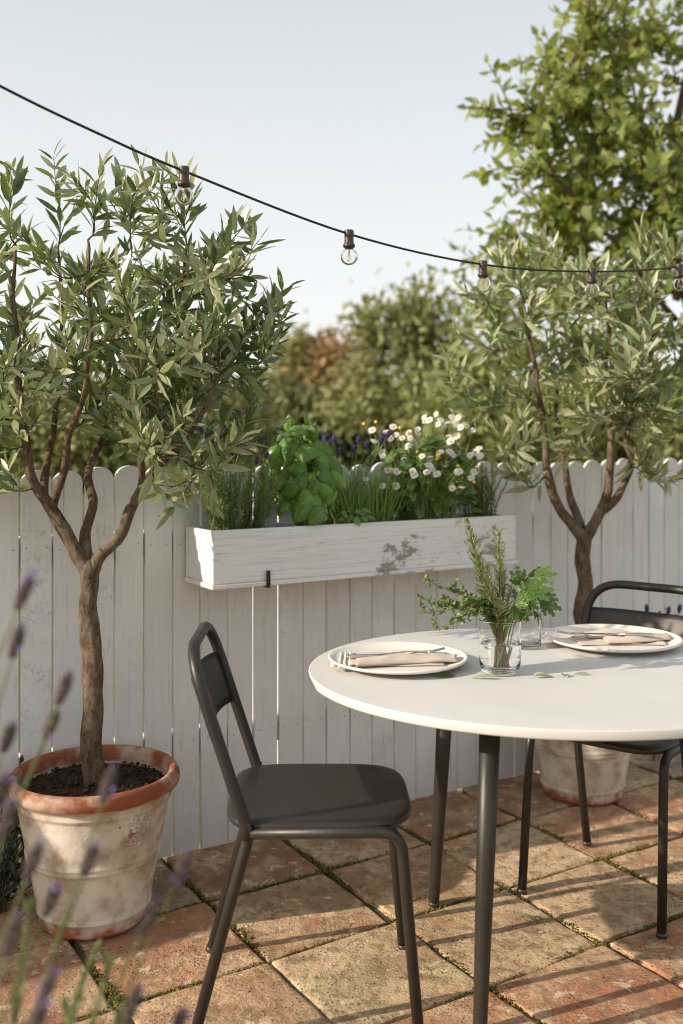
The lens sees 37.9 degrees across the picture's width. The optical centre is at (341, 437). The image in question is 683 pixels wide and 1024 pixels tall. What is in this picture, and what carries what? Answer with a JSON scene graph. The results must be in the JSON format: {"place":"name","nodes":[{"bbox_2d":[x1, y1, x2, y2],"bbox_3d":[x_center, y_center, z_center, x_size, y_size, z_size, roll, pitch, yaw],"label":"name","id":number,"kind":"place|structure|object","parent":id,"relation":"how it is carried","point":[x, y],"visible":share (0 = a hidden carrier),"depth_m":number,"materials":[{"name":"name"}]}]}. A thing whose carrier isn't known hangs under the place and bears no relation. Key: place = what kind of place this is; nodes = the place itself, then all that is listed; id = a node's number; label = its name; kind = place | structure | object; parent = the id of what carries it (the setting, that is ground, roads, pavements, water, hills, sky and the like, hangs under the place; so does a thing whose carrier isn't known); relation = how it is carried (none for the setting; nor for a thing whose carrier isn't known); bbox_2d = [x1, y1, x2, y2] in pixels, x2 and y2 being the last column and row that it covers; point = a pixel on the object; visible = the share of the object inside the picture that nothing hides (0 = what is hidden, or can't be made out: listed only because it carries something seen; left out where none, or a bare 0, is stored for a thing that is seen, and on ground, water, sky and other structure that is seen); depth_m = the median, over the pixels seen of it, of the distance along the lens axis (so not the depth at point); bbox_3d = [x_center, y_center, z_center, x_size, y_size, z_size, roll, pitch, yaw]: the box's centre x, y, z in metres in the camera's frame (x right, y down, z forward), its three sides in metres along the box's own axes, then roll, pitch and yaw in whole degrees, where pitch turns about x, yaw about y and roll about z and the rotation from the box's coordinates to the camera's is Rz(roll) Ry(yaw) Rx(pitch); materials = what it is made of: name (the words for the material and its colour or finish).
{"place":"outdoors","nodes":[
{"label":"outdoors","id":0,"kind":"place"},
{"bbox_2d":[1,443,604,877],"bbox_3d":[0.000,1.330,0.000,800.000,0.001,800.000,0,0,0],"label":"ground","id":1,"kind":"structure","parent":0,"point":[143,649],"depth_m":6.32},
{"bbox_2d":[0,329,314,525],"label":"hedge","id":2,"kind":"object","parent":1,"relation":"on","point":[79,454],"visible":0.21,"depth_m":10.70,"materials":[{"name":"green plant"}]},
{"bbox_2d":[256,309,326,398],"bbox_3d":[-1.011,-0.756,21.962,2.121,4.232,1.932,0,0,0],"label":"slim tree","id":3,"kind":"object","parent":1,"relation":"on","point":[295,343],"visible":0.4,"depth_m":21.70,"materials":[{"name":"green plant"}]},
{"bbox_2d":[277,319,382,397],"bbox_3d":[-0.198,-0.670,21.918,2.712,4.061,2.606,0,0,31],"label":"autumn tree","id":4,"kind":"object","parent":1,"relation":"on","point":[326,349],"visible":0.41,"depth_m":21.56,"materials":[{"name":"orange plant"}]},
{"bbox_2d":[0,458,682,889],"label":"picket fence","id":5,"kind":"object","parent":1,"relation":"on","point":[278,640],"visible":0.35,"depth_m":3.20,"materials":[{"name":"paint"}]},
{"bbox_2d":[184,513,517,589],"bbox_3d":[0.070,0.362,3.308,1.176,0.179,0.220,0,0,-31],"label":"window box","id":6,"kind":"object","parent":5,"relation":"attached to","point":[274,553],"visible":0.91,"depth_m":3.15,"materials":[{"name":"white paint"}]},
{"bbox_2d":[196,426,277,528],"bbox_3d":[-0.332,0.134,3.138,0.265,0.353,0.112,0,0,-7],"label":"lavender plant","id":7,"kind":"object","parent":6,"relation":"in","point":[266,453],"visible":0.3,"depth_m":3.13,"materials":[{"name":"green plant"}]},
{"bbox_2d":[197,453,279,529],"bbox_3d":[-0.315,0.179,3.068,0.273,0.274,0.188,0,0,-12],"label":"rosemary plant","id":8,"kind":"object","parent":6,"relation":"on","point":[243,504],"visible":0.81,"depth_m":3.06,"materials":[{"name":"green plant"}]},
{"bbox_2d":[267,414,345,525],"bbox_3d":[-0.115,0.121,3.189,0.258,0.401,0.231,0,0,0],"label":"basil plant","id":9,"kind":"object","parent":6,"relation":"in","point":[306,490],"visible":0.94,"depth_m":3.16,"materials":[{"name":"green plant"}]},
{"bbox_2d":[318,428,391,524],"bbox_3d":[0.044,0.139,3.317,0.253,0.344,0.163,0,0,0],"label":"lavender plant","id":10,"kind":"object","parent":6,"relation":"in","point":[383,436],"visible":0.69,"depth_m":3.32,"materials":[{"name":"green plant"}]},
{"bbox_2d":[336,508,374,525],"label":"herb seedling","id":11,"kind":"object","parent":6,"relation":"in","point":[358,519],"visible":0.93,"depth_m":3.19,"materials":[{"name":"green plant"}]},
{"bbox_2d":[323,462,418,523],"bbox_3d":[0.083,0.187,3.322,0.343,0.246,0.388,0,0,25],"label":"chive plant","id":12,"kind":"object","parent":6,"relation":"in","point":[378,507],"visible":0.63,"depth_m":3.29,"materials":[{"name":"green plant"}]},
{"bbox_2d":[362,411,483,520],"bbox_3d":[0.283,0.108,3.384,0.456,0.406,0.327,0,0,-25],"label":"daisy plant","id":13,"kind":"object","parent":6,"relation":"in","point":[430,471],"visible":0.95,"depth_m":3.40,"materials":[{"name":"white plant"}]},
{"bbox_2d":[460,458,507,516],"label":"rosemary plant","id":14,"kind":"object","parent":6,"relation":"on","point":[487,503],"visible":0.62,"depth_m":3.57,"materials":[{"name":"green plant"}]},
{"bbox_2d":[214,365,522,471],"bbox_3d":[0.577,0.076,16.058,5.965,2.579,2.456,0,0,0],"label":"hedge","id":15,"kind":"object","parent":1,"relation":"on","point":[294,395],"visible":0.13,"depth_m":15.70,"materials":[{"name":"green plant"}]},
{"bbox_2d":[307,260,488,455],"bbox_3d":[0.946,-0.464,13.017,2.830,3.644,1.844,0,0,13],"label":"leafy tree","id":16,"kind":"object","parent":1,"relation":"on","point":[416,317],"visible":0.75,"depth_m":12.84,"materials":[{"name":"green plant"}]},
{"bbox_2d":[393,214,682,467],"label":"broadleaf tree","id":17,"kind":"object","parent":1,"relation":"on","point":[461,353],"visible":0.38,"depth_m":8.37,"materials":[{"name":"green plant"}]},
{"bbox_2d":[413,342,682,464],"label":"hedge","id":18,"kind":"object","parent":1,"relation":"on","point":[620,454],"visible":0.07,"depth_m":10.30,"materials":[{"name":"green plant"}]},
{"bbox_2d":[450,0,682,409],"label":"broadleaf tree","id":19,"kind":"object","parent":1,"relation":"on","point":[568,212],"visible":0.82,"depth_m":5.94,"materials":[{"name":"green plant"}]},
{"bbox_2d":[0,753,682,1023],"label":"patio paving","id":20,"kind":"structure","parent":0,"point":[359,978],"depth_m":2.62,"materials":[{"name":"stone"}]},
{"bbox_2d":[0,755,42,913],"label":"dark shrub","id":21,"kind":"object","parent":20,"relation":"on","point":[9,866],"visible":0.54,"depth_m":2.73,"materials":[{"name":"green plant"}]},
{"bbox_2d":[6,744,179,939],"bbox_3d":[-0.669,1.097,2.700,0.459,0.400,0.460,0,0,0],"label":"terracotta pot","id":22,"kind":"object","parent":20,"relation":"on","point":[58,807],"visible":0.78,"depth_m":2.56,"materials":[{"name":"ceramic"}]},
{"bbox_2d":[0,140,304,787],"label":"olive tree","id":23,"kind":"object","parent":22,"relation":"in","point":[191,363],"visible":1,"depth_m":2.60,"materials":[{"name":"green plant"}]},
{"bbox_2d":[0,568,192,1023],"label":"lavender plant","id":24,"kind":"object","parent":20,"relation":"on","point":[39,1012],"visible":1,"depth_m":1.11,"materials":[{"name":"purple plant"}]},
{"bbox_2d":[188,621,423,1023],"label":"metal chair","id":25,"kind":"object","parent":20,"relation":"on","point":[312,801],"visible":1,"depth_m":2.21,"materials":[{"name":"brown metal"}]},
{"bbox_2d":[18,769,682,1023],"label":"moss","id":26,"kind":"object","parent":20,"relation":"on","point":[117,999],"visible":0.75,"depth_m":2.75,"materials":[{"name":"green plant"}]},
{"bbox_2d":[309,628,682,1023],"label":"dining table","id":27,"kind":"object","parent":20,"relation":"on","point":[624,697],"visible":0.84,"depth_m":2.15,"materials":[{"name":"off-white painted tabletop"},{"name":"dark bronze brown metal"}]},
{"bbox_2d":[328,641,467,674],"bbox_3d":[0.140,0.548,2.461,0.345,0.022,0.343,0,0,0],"label":"dinner plate","id":28,"kind":"object","parent":27,"relation":"on","point":[394,646],"visible":0.58,"depth_m":2.49,"materials":[{"name":"white ceramic"}]},
{"bbox_2d":[330,650,457,668],"bbox_3d":[0.126,0.539,2.461,0.318,0.024,0.174,0,0,-4],"label":"napkin","id":29,"kind":"object","parent":28,"relation":"on","point":[421,659],"visible":0.88,"depth_m":2.41,"materials":[{"name":"fabric"}]},
{"bbox_2d":[346,654,419,657],"bbox_3d":[0.120,0.534,2.446,0.216,0.007,0.018,0,0,-3],"label":"table knife","id":30,"kind":"object","parent":29,"relation":"on","point":[356,655],"visible":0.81,"depth_m":2.44,"materials":[{"name":"silver metal"}]},
{"bbox_2d":[383,647,445,654],"bbox_3d":[0.158,0.531,2.471,0.203,0.012,0.022,-2,0,-8],"label":"fork","id":31,"kind":"object","parent":29,"relation":"on","point":[436,650],"visible":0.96,"depth_m":2.47,"materials":[{"name":"silver metal"}]},
{"bbox_2d":[438,672,454,675],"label":"fallen leaf","id":32,"kind":"object","parent":27,"relation":"on","point":[445,674],"visible":1,"depth_m":2.33,"materials":[{"name":"green plant"}]},
{"bbox_2d":[473,674,495,677],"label":"fallen leaf","id":33,"kind":"object","parent":27,"relation":"on","point":[486,675],"visible":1,"depth_m":2.31,"materials":[{"name":"plant"}]},
{"bbox_2d":[479,616,520,675],"bbox_3d":[0.378,0.495,2.375,0.099,0.128,0.099,0,0,0],"label":"glass tumbler","id":34,"kind":"object","parent":27,"relation":"on","point":[499,649],"visible":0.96,"depth_m":2.33,"materials":[{"name":"clear glass"}]},
{"bbox_2d":[416,574,499,630],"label":"thyme sprig","id":35,"kind":"object","parent":34,"relation":"in","point":[476,605],"visible":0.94,"depth_m":2.36,"materials":[{"name":"green plant"}]},
{"bbox_2d":[464,517,516,622],"bbox_3d":[0.355,0.366,2.367,0.134,0.357,0.099,0,0,0],"label":"rosemary sprig","id":36,"kind":"object","parent":34,"relation":"in","point":[497,604],"visible":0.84,"depth_m":2.37,"materials":[{"name":"green plant"}]},
{"bbox_2d":[504,565,561,625],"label":"parsley sprig","id":37,"kind":"object","parent":34,"relation":"in","point":[530,593],"visible":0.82,"depth_m":2.35,"materials":[{"name":"green plant"}]},
{"bbox_2d":[521,611,540,649],"bbox_3d":[0.495,0.513,2.660,0.076,0.092,0.076,0,0,0],"label":"glass tumbler","id":38,"kind":"object","parent":27,"relation":"on","point":[531,634],"visible":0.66,"depth_m":2.62,"materials":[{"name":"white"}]},
{"bbox_2d":[533,673,552,676],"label":"fallen leaf","id":39,"kind":"object","parent":27,"relation":"on","point":[541,674],"visible":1,"depth_m":2.33,"materials":[{"name":"plant"}]},
{"bbox_2d":[545,624,682,653],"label":"dinner plate","id":40,"kind":"object","parent":27,"relation":"on","point":[568,640],"visible":0.63,"depth_m":2.69,"materials":[{"name":"white ceramic"}]},
{"bbox_2d":[571,628,670,645],"bbox_3d":[0.761,0.538,2.717,0.266,0.026,0.172,0,0,-2],"label":"napkin","id":41,"kind":"object","parent":40,"relation":"on","point":[593,639],"visible":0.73,"depth_m":2.67,"materials":[{"name":"fabric"}]},
{"bbox_2d":[554,630,624,636],"bbox_3d":[0.680,0.532,2.700,0.203,0.008,0.022,0,0,22],"label":"fork","id":42,"kind":"object","parent":41,"relation":"on","point":[562,632],"visible":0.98,"depth_m":2.72,"materials":[{"name":"silver metal"}]},
{"bbox_2d":[571,632,653,635],"bbox_3d":[0.728,0.528,2.683,0.216,0.008,0.018,-1,0,12],"label":"table knife","id":43,"kind":"object","parent":41,"relation":"on","point":[641,634],"visible":1,"depth_m":2.67,"materials":[{"name":"silver metal"}]},
{"bbox_2d":[515,914,545,921],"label":"fallen sprig","id":44,"kind":"object","parent":20,"relation":"on","point":[540,917],"visible":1,"depth_m":2.69,"materials":[{"name":"green plant"}]},
{"bbox_2d":[534,739,630,805],"bbox_3d":[0.880,1.097,3.641,0.460,0.400,0.459,0,0,-36],"label":"terracotta pot","id":45,"kind":"object","parent":20,"relation":"on","point":[605,770],"visible":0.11,"depth_m":3.50,"materials":[{"name":"ceramic"}]},
{"bbox_2d":[428,211,682,624],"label":"olive tree","id":46,"kind":"object","parent":45,"relation":"in","point":[633,390],"visible":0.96,"depth_m":3.55,"materials":[{"name":"green plant"}]},
{"bbox_2d":[517,580,682,938],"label":"metal chair","id":47,"kind":"object","parent":20,"relation":"on","point":[669,749],"visible":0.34,"depth_m":2.85,"materials":[{"name":"black metal"}]},
{"bbox_2d":[0,85,682,297],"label":"string light","id":48,"kind":"object","parent":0,"point":[183,195],"visible":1,"depth_m":2.55,"materials":[{"name":"black rubber"}]},
{"bbox_2d":[0,0,682,432],"label":"sky","id":49,"kind":"structure","parent":0,"point":[342,115],"materials":[{"name":"white"}]},
{"bbox_2d":[644,603,681,760],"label":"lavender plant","id":50,"kind":"object","parent":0,"point":[679,609],"visible":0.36,"depth_m":3.94,"materials":[{"name":"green plant"}]}
]}

